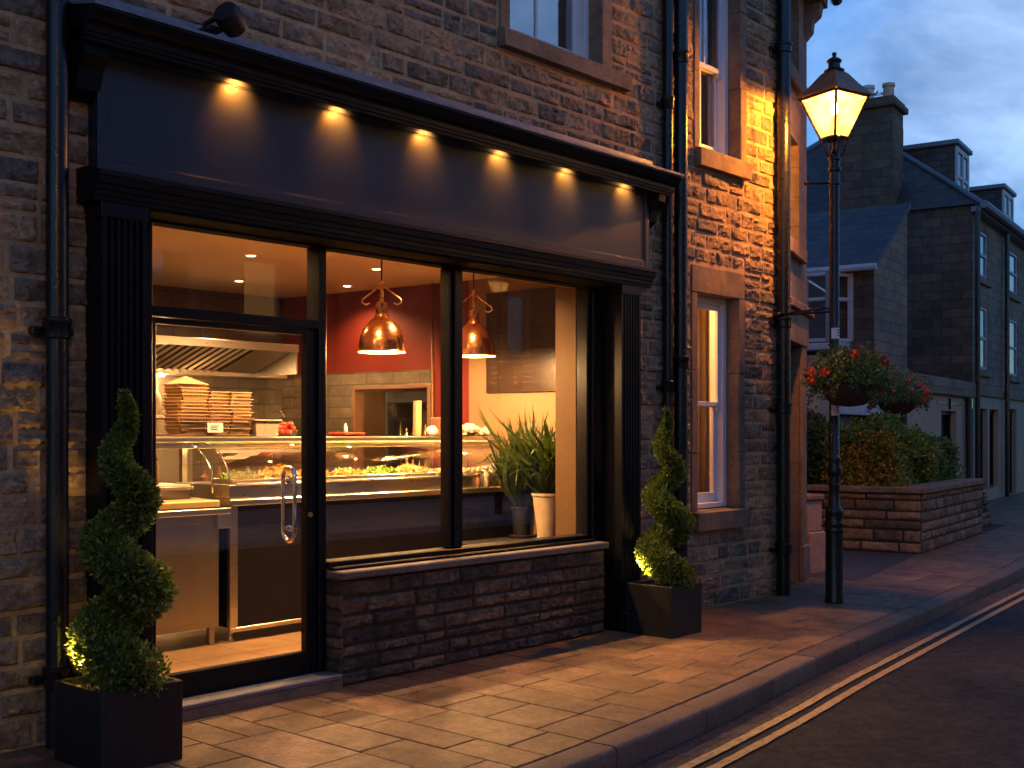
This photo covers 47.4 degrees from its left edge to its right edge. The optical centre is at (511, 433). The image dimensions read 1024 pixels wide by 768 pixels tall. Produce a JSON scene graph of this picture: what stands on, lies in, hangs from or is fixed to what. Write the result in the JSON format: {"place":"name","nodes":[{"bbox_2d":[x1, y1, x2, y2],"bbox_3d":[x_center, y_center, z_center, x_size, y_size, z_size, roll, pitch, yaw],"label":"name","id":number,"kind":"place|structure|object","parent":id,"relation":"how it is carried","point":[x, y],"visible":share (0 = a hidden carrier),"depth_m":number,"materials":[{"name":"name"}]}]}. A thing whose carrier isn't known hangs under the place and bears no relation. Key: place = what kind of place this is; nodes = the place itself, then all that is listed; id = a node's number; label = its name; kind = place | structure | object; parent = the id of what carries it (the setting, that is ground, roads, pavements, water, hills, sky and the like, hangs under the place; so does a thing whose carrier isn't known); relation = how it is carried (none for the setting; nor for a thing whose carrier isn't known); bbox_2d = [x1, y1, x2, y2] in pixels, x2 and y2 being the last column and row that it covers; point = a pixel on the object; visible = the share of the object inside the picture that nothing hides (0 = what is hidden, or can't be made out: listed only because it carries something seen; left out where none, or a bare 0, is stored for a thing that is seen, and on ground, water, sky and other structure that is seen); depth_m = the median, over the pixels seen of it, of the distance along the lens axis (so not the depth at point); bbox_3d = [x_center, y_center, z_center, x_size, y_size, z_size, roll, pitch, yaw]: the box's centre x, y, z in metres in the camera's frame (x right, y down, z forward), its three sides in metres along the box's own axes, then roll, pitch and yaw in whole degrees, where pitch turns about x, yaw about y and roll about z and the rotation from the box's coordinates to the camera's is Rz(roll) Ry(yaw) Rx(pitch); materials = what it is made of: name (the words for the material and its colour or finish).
{"place":"outdoors","nodes":[
{"label":"outdoors","id":0,"kind":"place"},
{"bbox_2d":[156,375,192,482],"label":"splashback wall","id":1,"kind":"structure","parent":0,"point":[168,461],"depth_m":11.08,"materials":[{"name":"beige metal"}]},
{"bbox_2d":[156,449,193,499],"bbox_3d":[-2.733,0.304,7.691,0.450,0.388,1.220,0,0,42],"label":"warming case","id":2,"kind":"object","parent":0,"point":[171,491],"visible":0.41,"depth_m":7.95,"materials":[{"name":"silver metal"}]},
{"bbox_2d":[152,285,282,481],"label":"shop back wall","id":3,"kind":"structure","parent":0,"point":[266,397],"depth_m":11.59,"materials":[{"name":"grey tile"}]},
{"bbox_2d":[156,335,298,379],"bbox_3d":[-3.337,-0.685,10.264,1.000,0.300,3.650,0,0,42],"label":"extraction hood","id":4,"kind":"object","parent":3,"relation":"attached to","point":[194,357],"visible":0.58,"depth_m":10.81,"materials":[{"name":"silver metal"}]},
{"bbox_2d":[156,618,300,674],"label":"shop floor","id":5,"kind":"structure","parent":0,"point":[187,650],"depth_m":7.82,"materials":[{"name":"beige tile"}]},
{"bbox_2d":[156,507,230,644],"bbox_3d":[-2.649,0.960,7.602,0.735,0.920,1.440,0,0,42],"label":"prep cabinet","id":6,"kind":"object","parent":5,"relation":"on","point":[187,545],"visible":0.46,"depth_m":7.70,"materials":[{"name":"silver metal"}]},
{"bbox_2d":[158,499,219,510],"bbox_3d":[-2.268,0.473,7.724,0.300,0.050,0.590,0,0,42],"label":"chopping board","id":7,"kind":"object","parent":6,"relation":"on","point":[179,504],"visible":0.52,"depth_m":7.69,"materials":[{"name":"wood"}]},
{"bbox_2d":[156,436,513,641],"bbox_3d":[-1.346,0.721,9.066,0.745,1.398,3.680,0,0,42],"label":"serving counter","id":8,"kind":"object","parent":5,"relation":"on","point":[259,571],"visible":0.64,"depth_m":8.40,"materials":[{"name":"silver metal"}]},
{"bbox_2d":[156,417,254,435],"bbox_3d":[-2.202,-0.048,8.334,0.334,0.126,0.648,0,0,42],"label":"wire basket","id":9,"kind":"object","parent":8,"relation":"on","point":[214,427],"visible":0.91,"depth_m":8.21,"materials":[{"name":"brown metal"}]},
{"bbox_2d":[164,428,206,433],"bbox_3d":[-2.287,-0.018,8.206,0.200,0.045,0.245,0,0,43],"label":"food tub","id":10,"kind":"object","parent":9,"relation":"in","point":[177,430],"visible":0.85,"depth_m":8.14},
{"bbox_2d":[163,424,206,430],"bbox_3d":[-2.285,-0.041,8.193,0.200,0.045,0.245,0,0,39],"label":"food tub","id":11,"kind":"object","parent":10,"relation":"on","point":[184,427],"visible":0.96,"depth_m":8.11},
{"bbox_2d":[164,421,209,423],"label":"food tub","id":12,"kind":"object","parent":11,"relation":"on","point":[185,422],"visible":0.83,"depth_m":8.12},
{"bbox_2d":[164,419,206,420],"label":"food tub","id":13,"kind":"object","parent":12,"relation":"on","point":[185,419],"visible":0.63,"depth_m":8.13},
{"bbox_2d":[163,414,208,417],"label":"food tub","id":14,"kind":"object","parent":13,"relation":"on","point":[189,415],"visible":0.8,"depth_m":8.13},
{"bbox_2d":[164,411,209,413],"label":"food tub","id":15,"kind":"object","parent":14,"relation":"on","point":[186,412],"visible":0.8,"depth_m":8.12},
{"bbox_2d":[164,407,207,410],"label":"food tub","id":16,"kind":"object","parent":15,"relation":"on","point":[185,409],"visible":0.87,"depth_m":8.11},
{"bbox_2d":[162,404,207,409],"bbox_3d":[-2.297,-0.182,8.197,0.200,0.045,0.245,0,0,42],"label":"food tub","id":17,"kind":"object","parent":16,"relation":"on","point":[188,405],"visible":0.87,"depth_m":8.14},
{"bbox_2d":[162,400,207,406],"bbox_3d":[-2.293,-0.205,8.193,0.200,0.045,0.245,0,0,36],"label":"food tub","id":18,"kind":"object","parent":17,"relation":"on","point":[181,402],"visible":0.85,"depth_m":8.11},
{"bbox_2d":[164,397,207,400],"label":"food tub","id":19,"kind":"object","parent":18,"relation":"on","point":[172,398],"visible":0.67,"depth_m":8.12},
{"bbox_2d":[164,394,209,400],"bbox_3d":[-2.278,-0.253,8.197,0.200,0.045,0.245,0,0,37],"label":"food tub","id":20,"kind":"object","parent":19,"relation":"on","point":[194,397],"visible":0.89,"depth_m":8.13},
{"bbox_2d":[164,390,209,393],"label":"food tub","id":21,"kind":"object","parent":20,"relation":"on","point":[185,392],"visible":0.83,"depth_m":8.12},
{"bbox_2d":[163,387,208,391],"bbox_3d":[-2.288,-0.299,8.194,0.200,0.045,0.245,0,0,37],"label":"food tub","id":22,"kind":"object","parent":21,"relation":"on","point":[185,388],"visible":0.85,"depth_m":8.12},
{"bbox_2d":[163,383,206,387],"bbox_3d":[-2.295,-0.323,8.204,0.245,0.045,0.200,0,0,-43],"label":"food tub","id":23,"kind":"object","parent":22,"relation":"on","point":[186,385],"visible":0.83,"depth_m":8.13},
{"bbox_2d":[165,376,208,384],"bbox_3d":[-2.287,-0.373,8.198,0.200,0.057,0.240,0,0,42],"label":"cardboard food box","id":24,"kind":"object","parent":23,"relation":"on","point":[185,380],"visible":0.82,"depth_m":8.13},
{"bbox_2d":[210,470,269,483],"bbox_3d":[-1.913,0.309,8.215,0.306,0.122,0.298,0,0,42],"label":"food pan","id":25,"kind":"object","parent":8,"relation":"on","point":[249,476],"visible":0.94,"depth_m":8.13,"materials":[{"name":"food"}]},
{"bbox_2d":[248,419,282,435],"bbox_3d":[-1.861,-0.041,8.629,0.220,0.122,0.250,0,0,42],"label":"plastic tub","id":26,"kind":"object","parent":8,"relation":"on","point":[259,427],"visible":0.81,"depth_m":8.55,"materials":[{"name":"plastic"}]},
{"bbox_2d":[258,462,300,481],"bbox_3d":[-1.699,0.280,8.452,0.302,0.143,0.293,0,0,42],"label":"food pan","id":27,"kind":"object","parent":8,"relation":"on","point":[273,473],"visible":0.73,"depth_m":8.38,"materials":[{"name":"food"}]},
{"bbox_2d":[278,422,297,434],"bbox_3d":[-1.708,-0.035,8.800,0.210,0.110,0.210,0,0,42],"label":"tomato bowl","id":28,"kind":"object","parent":8,"relation":"on","point":[284,429],"visible":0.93,"depth_m":8.77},
{"bbox_2d":[296,469,340,479],"bbox_3d":[-1.476,0.301,8.700,0.302,0.122,0.308,0,0,42],"label":"food pan","id":29,"kind":"object","parent":8,"relation":"on","point":[330,476],"visible":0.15,"depth_m":8.66,"materials":[{"name":"food"}]},
{"bbox_2d":[329,423,364,435],"bbox_3d":[-1.308,-0.030,9.247,0.300,0.100,0.300,0,0,42],"label":"red dish","id":30,"kind":"object","parent":8,"relation":"on","point":[345,433],"visible":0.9,"depth_m":9.13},
{"bbox_2d":[332,467,373,479],"bbox_3d":[-1.259,0.305,8.943,0.302,0.097,0.304,0,0,42],"label":"food pan","id":31,"kind":"object","parent":8,"relation":"on","point":[347,473],"visible":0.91,"depth_m":8.86,"materials":[{"name":"food"}]},
{"bbox_2d":[362,465,404,477],"bbox_3d":[-1.042,0.304,9.181,0.308,0.134,0.297,0,0,42],"label":"food pan","id":32,"kind":"object","parent":8,"relation":"on","point":[381,471],"visible":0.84,"depth_m":9.10,"materials":[{"name":"food"}]},
{"bbox_2d":[396,462,434,476],"bbox_3d":[-0.828,0.300,9.425,0.302,0.131,0.295,0,0,42],"label":"food pan","id":33,"kind":"object","parent":8,"relation":"on","point":[408,470],"visible":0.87,"depth_m":9.34,"materials":[{"name":"food"}]},
{"bbox_2d":[413,401,421,435],"bbox_3d":[-0.813,-0.130,10.025,0.076,0.300,0.078,0,0,42],"label":"cup stack","id":34,"kind":"object","parent":8,"relation":"on","point":[417,418],"visible":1,"depth_m":9.99,"materials":[{"name":"paper"}]},
{"bbox_2d":[430,417,440,435],"bbox_3d":[-0.619,-0.060,10.295,0.130,0.160,0.160,0,0,42],"label":"napkin box","id":35,"kind":"object","parent":8,"relation":"on","point":[436,422],"visible":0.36,"depth_m":10.22,"materials":[{"name":"brown cardboard"}]},
{"bbox_2d":[462,423,476,435],"bbox_3d":[-0.386,-0.037,10.264,0.164,0.114,0.145,0,0,6],"label":"bread bun","id":36,"kind":"object","parent":8,"relation":"on","point":[469,429],"visible":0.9,"depth_m":10.21,"materials":[{"name":"white food"}]},
{"bbox_2d":[462,467,489,474],"bbox_3d":[-0.401,0.333,9.906,0.307,0.102,0.304,0,0,42],"label":"food pan","id":37,"kind":"object","parent":8,"relation":"on","point":[471,471],"visible":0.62,"depth_m":9.79,"materials":[{"name":"food"}]},
{"bbox_2d":[462,534,536,544],"bbox_3d":[0.174,1.145,9.505,0.765,0.550,1.160,0,0,42],"label":"window bench","id":38,"kind":"object","parent":5,"relation":"on","point":[469,542],"depth_m":9.49,"materials":[{"name":"wood"}]},
{"bbox_2d":[473,405,555,538],"bbox_3d":[0.053,0.311,9.734,0.794,1.118,0.860,0,0,42],"label":"potted plant","id":39,"kind":"object","parent":38,"relation":"on","point":[518,494],"visible":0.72,"depth_m":9.68,"materials":[{"name":"green plant"}]},
{"bbox_2d":[490,410,555,537],"bbox_3d":[0.267,0.319,9.526,0.816,1.103,0.829,0,0,26],"label":"potted plant","id":40,"kind":"object","parent":38,"relation":"on","point":[540,462],"visible":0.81,"depth_m":9.41,"materials":[{"name":"green plant"}]},
{"bbox_2d":[152,226,497,298],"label":"shop ceiling","id":41,"kind":"structure","parent":0,"point":[191,260],"depth_m":9.96,"materials":[{"name":"paint"}]},
{"bbox_2d":[358,260,405,353],"bbox_3d":[-0.989,-1.008,8.854,0.364,0.785,0.364,0,0,42],"label":"pendant lamp","id":42,"kind":"object","parent":41,"relation":"hanging from","point":[381,333],"visible":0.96,"depth_m":8.75,"materials":[{"name":"orange metal"}]},
{"bbox_2d":[462,273,495,357],"bbox_3d":[-0.315,-1.018,9.607,0.364,0.765,0.364,0,0,42],"label":"pendant lamp","id":43,"kind":"object","parent":41,"relation":"hanging from","point":[477,340],"visible":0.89,"depth_m":9.50,"materials":[{"name":"orange metal"}]},
{"bbox_2d":[282,369,430,471],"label":"tiled wall","id":44,"kind":"structure","parent":0,"point":[339,386],"depth_m":11.61,"materials":[{"name":"tile"}]},
{"bbox_2d":[352,384,430,470],"bbox_3d":[-1.134,0.477,11.249,1.009,1.885,0.130,0,0,36],"label":"door frame","id":45,"kind":"object","parent":44,"relation":"attached to","point":[357,421],"visible":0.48,"depth_m":11.48,"materials":[{"name":"brown wood"}]},
{"bbox_2d":[156,226,569,287],"bbox_3d":[-0.748,-1.256,7.572,0.007,0.287,3.990,0,0,42],"label":"window bulkhead","id":46,"kind":"object","parent":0,"point":[346,254],"depth_m":7.25,"materials":[{"name":"paint"}]},
{"bbox_2d":[283,280,468,468],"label":"red wall","id":47,"kind":"structure","parent":0,"point":[349,316],"depth_m":11.22,"materials":[{"name":"paint"}]},
{"bbox_2d":[431,283,433,468],"bbox_3d":[-0.743,0.010,10.879,0.024,2.820,0.024,0,0,42],"label":"conduit","id":48,"kind":"object","parent":47,"relation":"attached to","point":[432,363],"visible":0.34,"depth_m":10.87,"materials":[{"name":"brown metal"}]},
{"bbox_2d":[364,389,408,468],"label":"passage wall","id":49,"kind":"structure","parent":0,"point":[374,412],"depth_m":12.45,"materials":[{"name":"beige paint"}]},
{"bbox_2d":[385,391,426,468],"bbox_3d":[-0.796,0.510,11.350,0.720,1.820,0.510,0,0,36],"label":"drinks fridge","id":50,"kind":"object","parent":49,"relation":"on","point":[399,406],"visible":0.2,"depth_m":11.42,"materials":[{"name":"black metal"}]},
{"bbox_2d":[409,388,426,466],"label":"side room wall","id":51,"kind":"structure","parent":0,"point":[422,454],"depth_m":11.67,"materials":[{"name":"beige paint"}]},
{"bbox_2d":[0,492,1023,767],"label":"pavement","id":52,"kind":"structure","parent":0,"point":[520,708],"depth_m":6.81,"materials":[{"name":"stone"}]},
{"bbox_2d":[54,674,182,767],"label":"planter box","id":53,"kind":"object","parent":52,"relation":"on","point":[94,727],"visible":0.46,"depth_m":5.23,"materials":[{"name":"black metal"}]},
{"bbox_2d":[65,387,179,697],"bbox_3d":[-1.785,0.491,5.369,0.521,1.424,0.518,0,0,42],"label":"spiral topiary","id":54,"kind":"object","parent":53,"relation":"on","point":[107,646],"visible":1,"depth_m":5.29,"materials":[{"name":"green plant"}]},
{"bbox_2d":[626,578,701,638],"bbox_3d":[1.146,1.312,8.803,0.410,0.377,0.410,0,0,42],"label":"planter box","id":55,"kind":"object","parent":52,"relation":"on","point":[654,609],"visible":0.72,"depth_m":8.65,"materials":[{"name":"black metal"}]},
{"bbox_2d":[633,405,698,589],"bbox_3d":[1.159,0.487,8.786,0.506,1.404,0.494,0,0,42],"label":"spiral topiary","id":56,"kind":"object","parent":55,"relation":"on","point":[661,559],"visible":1,"depth_m":8.71,"materials":[{"name":"green plant"}]},
{"bbox_2d":[791,52,877,603],"bbox_3d":[2.862,-0.944,10.361,0.532,4.888,0.532,0,0,-33],"label":"street lamp","id":57,"kind":"object","parent":52,"relation":"on","point":[834,86],"visible":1,"depth_m":10.32,"materials":[{"name":"metal"}]},
{"bbox_2d":[772,307,828,316],"bbox_3d":[2.678,-1.100,10.630,0.140,0.056,0.654,0,0,-41],"label":"stay bar","id":58,"kind":"object","parent":57,"relation":"attached to","point":[803,312],"visible":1,"depth_m":10.61,"materials":[{"name":"black paint"}]},
{"bbox_2d":[798,340,901,407],"bbox_3d":[2.914,-0.506,10.118,0.817,0.600,0.842,0,0,42],"label":"hanging basket","id":59,"kind":"object","parent":57,"relation":"attached to","point":[847,385],"visible":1,"depth_m":9.96,"materials":[{"name":"green plant"}]},
{"bbox_2d":[469,277,555,533],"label":"cream wall","id":60,"kind":"structure","parent":0,"point":[502,407],"depth_m":10.46,"materials":[{"name":"paint"}]},
{"bbox_2d":[486,287,555,392],"bbox_3d":[0.086,-0.815,10.300,0.774,0.900,0.029,0,0,36],"label":"menu board","id":61,"kind":"object","parent":60,"relation":"attached to","point":[521,326],"visible":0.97,"depth_m":10.28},
{"bbox_2d":[510,0,533,36],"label":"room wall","id":62,"kind":"structure","parent":0,"point":[521,15],"depth_m":10.12,"materials":[{"name":"paint"}]},
{"bbox_2d":[556,286,576,535],"bbox_3d":[0.701,0.010,9.342,0.208,2.820,0.860,0,0,42],"label":"window pier","id":63,"kind":"structure","parent":0,"point":[566,410],"depth_m":9.02,"materials":[{"name":"beige paint"}]},
{"bbox_2d":[676,588,1023,767],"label":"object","id":64,"kind":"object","parent":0,"point":[957,701],"depth_m":6.70,"materials":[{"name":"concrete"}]},
{"bbox_2d":[628,577,1023,767],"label":"gutter","id":65,"kind":"object","parent":64,"relation":"on","point":[680,754],"visible":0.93,"depth_m":7.30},
{"bbox_2d":[677,589,1023,767],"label":"yellow line","id":66,"kind":"object","parent":64,"relation":"on","point":[739,739],"visible":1,"depth_m":7.20,"materials":[{"name":"paint"}]},
{"bbox_2d":[707,596,1023,767],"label":"yellow line","id":67,"kind":"object","parent":64,"relation":"on","point":[777,733],"visible":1,"depth_m":7.16,"materials":[{"name":"paint"}]},
{"bbox_2d":[810,550,918,580],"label":"side path","id":68,"kind":"structure","parent":0,"point":[857,565],"depth_m":13.63,"materials":[{"name":"concrete"}]},
{"bbox_2d":[725,525,1023,685],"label":"pavement bed","id":69,"kind":"object","parent":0,"point":[988,528],"visible":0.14,"depth_m":18.57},
{"bbox_2d":[0,0,842,752],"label":"stone building","id":70,"kind":"structure","parent":69,"relation":"on","point":[600,82],"depth_m":8.97,"materials":[{"name":"stone"}]},
{"bbox_2d":[28,0,73,748],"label":"downpipe","id":71,"kind":"object","parent":70,"relation":"attached to","point":[56,331],"visible":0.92,"depth_m":5.55,"materials":[{"name":"metal"}]},
{"bbox_2d":[69,0,683,720],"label":"shopfront","id":72,"kind":"object","parent":70,"relation":"attached to","point":[193,128],"visible":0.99,"depth_m":6.99,"materials":[{"name":"black paint"}]},
{"bbox_2d":[197,1,247,37],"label":"security camera","id":73,"kind":"object","parent":72,"relation":"attached to","point":[229,18],"visible":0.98,"depth_m":5.99,"materials":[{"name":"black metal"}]},
{"bbox_2d":[152,317,315,697],"bbox_3d":[-1.554,0.412,6.557,0.135,2.052,1.098,0,0,42],"label":"door","id":74,"kind":"structure","parent":72,"relation":"in","point":[198,681],"depth_m":6.86,"materials":[{"name":"black paint"}]},
{"bbox_2d":[510,0,588,58],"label":"window","id":75,"kind":"structure","parent":70,"relation":"in","point":[579,9],"depth_m":8.98,"materials":[{"name":"white paint"}]},
{"bbox_2d":[538,0,569,49],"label":"curtain","id":76,"kind":"object","parent":70,"relation":"hanging from","point":[554,22],"depth_m":9.09,"materials":[{"name":"grey fabric"}]},
{"bbox_2d":[656,0,674,495],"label":"downpipe","id":77,"kind":"object","parent":70,"relation":"attached to","point":[666,105],"visible":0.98,"depth_m":9.45,"materials":[{"name":"metal"}]},
{"bbox_2d":[673,0,689,559],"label":"downpipe","id":78,"kind":"object","parent":70,"relation":"attached to","point":[681,54],"visible":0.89,"depth_m":9.53,"materials":[{"name":"metal"}]},
{"bbox_2d":[696,309,709,492],"bbox_3d":[1.688,-0.050,10.981,0.101,2.600,0.630,0,0,42],"label":"curtain","id":79,"kind":"object","parent":70,"relation":"hanging from","point":[703,395],"visible":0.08,"depth_m":11.11,"materials":[{"name":"beige fabric"}]},
{"bbox_2d":[700,0,710,146],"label":"curtain","id":80,"kind":"object","parent":70,"relation":"hanging from","point":[705,108],"visible":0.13,"depth_m":10.77,"materials":[{"name":"grey fabric"}]},
{"bbox_2d":[697,295,725,508],"bbox_3d":[1.651,-0.273,10.283,0.140,1.855,0.670,0,0,42],"label":"window","id":81,"kind":"structure","parent":70,"relation":"in","point":[716,497],"depth_m":10.46,"materials":[{"name":"white paint"}]},
{"bbox_2d":[699,0,727,154],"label":"window","id":82,"kind":"structure","parent":70,"relation":"in","point":[718,70],"depth_m":10.48,"materials":[{"name":"white paint"}]},
{"bbox_2d":[769,0,792,595],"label":"downpipe","id":83,"kind":"object","parent":70,"relation":"attached to","point":[781,48],"visible":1,"depth_m":10.80,"materials":[{"name":"metal"}]},
{"bbox_2d":[807,493,824,572],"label":"stone pillar","id":84,"kind":"structure","parent":69,"relation":"on","point":[815,537],"depth_m":12.70,"materials":[{"name":"stone"}]},
{"bbox_2d":[807,203,910,370],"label":"slate cottage","id":85,"kind":"structure","parent":69,"relation":"on","point":[873,275],"depth_m":21.80,"materials":[{"name":"stone"}]},
{"bbox_2d":[807,271,853,351],"bbox_3d":[5.490,-2.235,21.627,1.550,1.430,0.495,0,0,33],"label":"bay window","id":86,"kind":"structure","parent":85,"relation":"in","point":[817,282],"depth_m":21.37,"materials":[{"name":"white paint"}]},
{"bbox_2d":[807,355,975,482],"bbox_3d":[5.333,0.235,21.625,4.140,2.630,10.580,0,0,33],"label":"pale extension","id":87,"kind":"object","parent":69,"relation":"on","point":[948,413],"visible":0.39,"depth_m":22.59,"materials":[{"name":"paint"}]},
{"bbox_2d":[839,415,861,472],"bbox_3d":[5.167,0.610,18.276,0.020,1.780,2.000,0,0,33],"label":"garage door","id":88,"kind":"structure","parent":87,"relation":"in","point":[845,420],"depth_m":18.44,"materials":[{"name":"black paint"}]},
{"bbox_2d":[941,411,949,439],"bbox_3d":[8.566,0.250,23.341,0.100,1.400,1.300,0,0,33],"label":"window","id":89,"kind":"structure","parent":87,"relation":"in","point":[943,413],"depth_m":23.76,"materials":[{"name":"black paint"}]},
{"bbox_2d":[807,478,986,553],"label":"planter wall","id":90,"kind":"structure","parent":69,"relation":"on","point":[921,518],"depth_m":14.97,"materials":[{"name":"stone"}]},
{"bbox_2d":[807,399,828,484],"bbox_3d":[3.598,0.093,16.368,2.002,1.441,1.245,0,0,34],"label":"hedge","id":91,"kind":"object","parent":90,"relation":"on","point":[816,427],"visible":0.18,"depth_m":15.69,"materials":[{"name":"green plant"}]},
{"bbox_2d":[819,410,944,486],"bbox_3d":[5.133,0.255,15.992,1.190,1.137,2.295,0,0,33],"label":"hedge","id":92,"kind":"object","parent":90,"relation":"on","point":[886,450],"visible":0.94,"depth_m":15.21,"materials":[{"name":"green plant"}]},
{"bbox_2d":[907,423,967,480],"bbox_3d":[6.073,0.326,17.326,1.118,0.986,1.341,0,0,38],"label":"hedge","id":93,"kind":"object","parent":90,"relation":"on","point":[948,470],"visible":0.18,"depth_m":17.36,"materials":[{"name":"green plant"}]},
{"bbox_3d":[5.388,0.620,16.312,0.100,1.760,0.100,0,0,42],"label":"basket post","id":94,"kind":"object","parent":90,"relation":"in","visible":0},
{"bbox_2d":[865,367,933,414],"bbox_3d":[5.374,-0.587,16.321,1.027,0.680,0.997,0,0,42],"label":"hanging basket","id":95,"kind":"object","parent":94,"relation":"on","point":[903,403],"visible":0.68,"depth_m":16.11,"materials":[{"name":"green plant"}]},
{"bbox_2d":[807,82,1023,500],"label":"terraced house","id":96,"kind":"structure","parent":69,"relation":"on","point":[965,281],"depth_m":26.15,"materials":[{"name":"stone"}]},
{"bbox_2d":[980,306,991,377],"bbox_3d":[10.420,-2.040,25.922,0.215,1.560,1.290,0,0,33],"label":"window","id":97,"kind":"structure","parent":96,"relation":"in","point":[984,372],"depth_m":26.11,"materials":[{"name":"white paint"}]},
{"bbox_2d":[980,231,991,287],"bbox_3d":[10.420,-3.885,25.922,0.215,1.190,1.290,0,0,33],"label":"window","id":98,"kind":"structure","parent":96,"relation":"in","point":[984,281],"depth_m":26.11,"materials":[{"name":"white paint"}]},
{"bbox_2d":[972,409,1011,493],"bbox_3d":[13.731,0.450,31.166,0.100,2.100,13.450,0,0,33],"label":"shop front window","id":99,"kind":"structure","parent":96,"relation":"in","point":[981,410],"depth_m":27.31,"materials":[{"name":"black paint"}]},
{"bbox_2d":[1010,319,1021,383],"bbox_3d":[12.397,-2.040,28.931,0.215,1.560,1.390,0,0,33],"label":"window","id":100,"kind":"structure","parent":96,"relation":"in","point":[1014,378],"depth_m":29.07,"materials":[{"name":"white paint"}]},
{"bbox_2d":[1010,251,1021,302],"bbox_3d":[12.397,-3.885,28.931,0.215,1.190,1.390,0,0,33],"label":"window","id":101,"kind":"structure","parent":96,"relation":"in","point":[1013,258],"depth_m":29.05,"materials":[{"name":"white paint"}]},
{"bbox_2d":[982,511,991,527],"bbox_3d":[6.941,1.145,18.875,1.226,0.750,1.980,0,0,33],"label":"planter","id":102,"kind":"object","parent":69,"relation":"on","point":[987,519],"visible":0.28,"depth_m":19.00,"materials":[{"name":"stone"}]},
{"bbox_2d":[807,0,1023,407],"label":"sky","id":103,"kind":"structure","parent":0,"point":[957,66],"materials":[{"name":"blue"}]},
{"label":"ground","id":104,"kind":"structure","parent":0,"visible":0},
{"bbox_2d":[520,556,1023,767],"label":"kerb","id":105,"kind":"structure","parent":104,"relation":"on","point":[637,742],"depth_m":6.98,"materials":[{"name":"stone"}]},
{"bbox_3d":[-3.695,-0.157,10.430,0.235,0.035,1.420,0,0,42],"label":"wall shelf","id":106,"kind":"object","parent":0,"visible":0},
{"bbox_2d":[156,385,160,414],"bbox_3d":[-3.308,-0.313,10.835,0.104,0.274,0.104,0,0,42],"label":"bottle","id":107,"kind":"object","parent":106,"relation":"on","point":[158,403],"visible":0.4,"depth_m":10.81,"materials":[{"name":"white plastic"}]},
{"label":"food tub","id":108,"kind":"object","parent":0,"visible":0},
{"bbox_2d":[209,411,230,417],"bbox_3d":[-2.138,-0.135,8.358,0.200,0.045,0.175,0,0,41],"label":"pizza box","id":109,"kind":"object","parent":108,"relation":"on","point":[214,414],"visible":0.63,"depth_m":8.29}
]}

